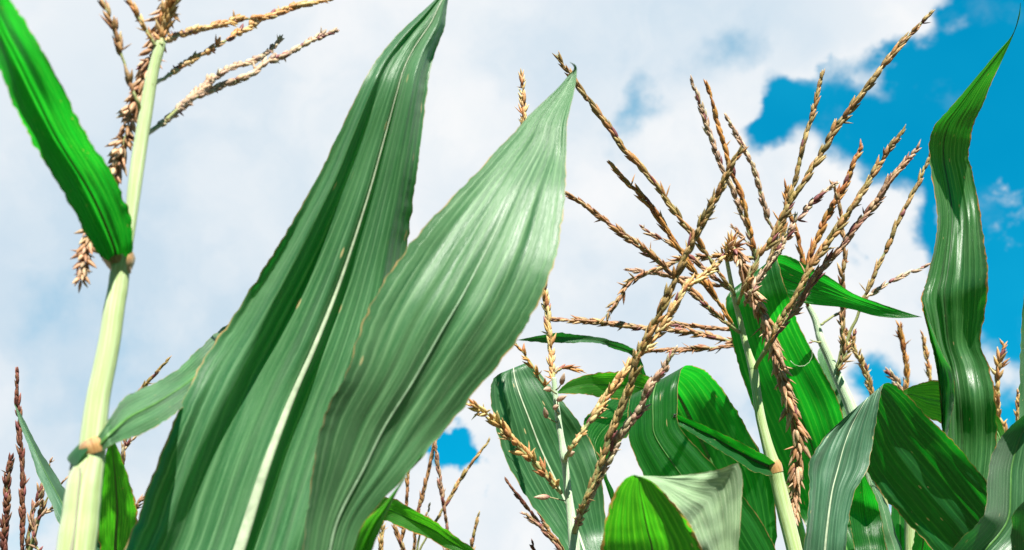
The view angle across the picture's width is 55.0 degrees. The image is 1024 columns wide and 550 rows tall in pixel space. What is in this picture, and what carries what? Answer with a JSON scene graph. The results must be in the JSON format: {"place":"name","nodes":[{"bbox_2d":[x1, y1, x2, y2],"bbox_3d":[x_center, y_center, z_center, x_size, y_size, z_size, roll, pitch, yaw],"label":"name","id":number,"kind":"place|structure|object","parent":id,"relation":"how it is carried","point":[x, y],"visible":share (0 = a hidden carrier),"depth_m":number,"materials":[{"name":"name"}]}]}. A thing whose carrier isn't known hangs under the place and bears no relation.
{"place":"outdoors","nodes":[
{"label":"outdoors","id":0,"kind":"place"},
{"bbox_2d":[0,0,1023,549],"label":"sky","id":1,"kind":"structure","parent":0,"point":[225,180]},
{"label":"ground","id":2,"kind":"structure","parent":0,"visible":0},
{"bbox_2d":[0,366,99,549],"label":"corn plant","id":3,"kind":"object","parent":2,"relation":"on","point":[52,487],"visible":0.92,"depth_m":0.92,"materials":[{"name":"green plant"}]},
{"bbox_2d":[98,355,171,549],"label":"corn plant","id":4,"kind":"object","parent":2,"relation":"on","point":[120,506],"visible":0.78,"depth_m":0.61,"materials":[{"name":"green plant"}]},
{"bbox_2d":[0,0,339,549],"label":"corn plant","id":5,"kind":"object","parent":2,"relation":"on","point":[88,181],"visible":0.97,"depth_m":0.47,"materials":[{"name":"green plant"}]},
{"bbox_2d":[124,0,576,549],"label":"corn plant","id":6,"kind":"object","parent":2,"relation":"on","point":[360,349],"visible":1,"depth_m":0.53,"materials":[{"name":"green plant"}]},
{"bbox_2d":[378,437,490,549],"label":"corn plant","id":7,"kind":"object","parent":2,"relation":"on","point":[399,538],"visible":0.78,"depth_m":1.37,"materials":[{"name":"brown plant"}]},
{"bbox_2d":[504,476,563,549],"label":"corn plant","id":8,"kind":"object","parent":2,"relation":"on","point":[532,518],"visible":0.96,"depth_m":1.09,"materials":[{"name":"beige plant"}]},
{"bbox_2d":[466,68,748,549],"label":"corn plant","id":9,"kind":"object","parent":2,"relation":"on","point":[558,470],"visible":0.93,"depth_m":0.83,"materials":[{"name":"green plant"}]},
{"bbox_2d":[519,332,776,549],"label":"corn plant","id":10,"kind":"object","parent":2,"relation":"on","point":[663,443],"visible":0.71,"depth_m":0.95,"materials":[{"name":"green plant"}]},
{"bbox_2d":[600,463,742,549],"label":"corn plant","id":11,"kind":"object","parent":2,"relation":"on","point":[644,513],"visible":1,"depth_m":0.58,"materials":[{"name":"green plant"}]},
{"bbox_2d":[551,69,824,549],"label":"corn plant","id":12,"kind":"object","parent":2,"relation":"on","point":[741,205],"visible":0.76,"depth_m":1.18,"materials":[{"name":"beige plant"}]},
{"bbox_2d":[552,9,934,549],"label":"corn plant","id":13,"kind":"object","parent":2,"relation":"on","point":[798,414],"visible":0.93,"depth_m":0.96,"materials":[{"name":"green plant"}]},
{"bbox_2d":[782,138,929,549],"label":"corn plant","id":14,"kind":"object","parent":2,"relation":"on","point":[831,367],"visible":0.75,"depth_m":1.15,"materials":[{"name":"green plant"}]},
{"bbox_2d":[845,328,888,507],"bbox_3d":[0.553,1.148,1.185,0.051,2.203,0.346,-3,-25,7],"label":"corn plant","id":15,"kind":"object","parent":2,"relation":"on","point":[863,366],"visible":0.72,"depth_m":1.50,"materials":[{"name":"beige plant"}]},
{"bbox_2d":[803,383,986,549],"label":"corn plant","id":16,"kind":"object","parent":2,"relation":"on","point":[902,449],"visible":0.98,"depth_m":0.95,"materials":[{"name":"green plant"}]},
{"bbox_2d":[883,319,931,390],"bbox_3d":[0.664,1.167,1.286,0.094,2.255,0.371,-3,-25,7],"label":"corn plant","id":17,"kind":"object","parent":2,"relation":"on","point":[896,380],"visible":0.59,"depth_m":1.60,"materials":[{"name":"beige plant"}]},
{"bbox_2d":[891,506,931,549],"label":"corn plant","id":18,"kind":"object","parent":2,"relation":"on","point":[909,537],"visible":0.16,"depth_m":1.25,"materials":[{"name":"green plant"}]},
{"bbox_2d":[903,3,1020,480],"bbox_3d":[0.471,0.843,0.656,0.131,2.307,0.339,0,-25,0],"label":"corn plant","id":19,"kind":"object","parent":2,"relation":"on","point":[956,400],"visible":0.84,"depth_m":1.04,"materials":[{"name":"green plant"}]},
{"bbox_2d":[952,300,1023,549],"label":"corn plant","id":20,"kind":"object","parent":2,"relation":"on","point":[999,525],"visible":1,"depth_m":0.78,"materials":[{"name":"green plant"}]},
{"bbox_2d":[990,338,1019,431],"bbox_3d":[0.654,1.102,0.984,0.042,2.115,0.293,0,-25,0],"label":"corn plant","id":21,"kind":"object","parent":2,"relation":"on","point":[999,364],"visible":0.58,"depth_m":1.30,"materials":[{"name":"beige plant"}]}
]}

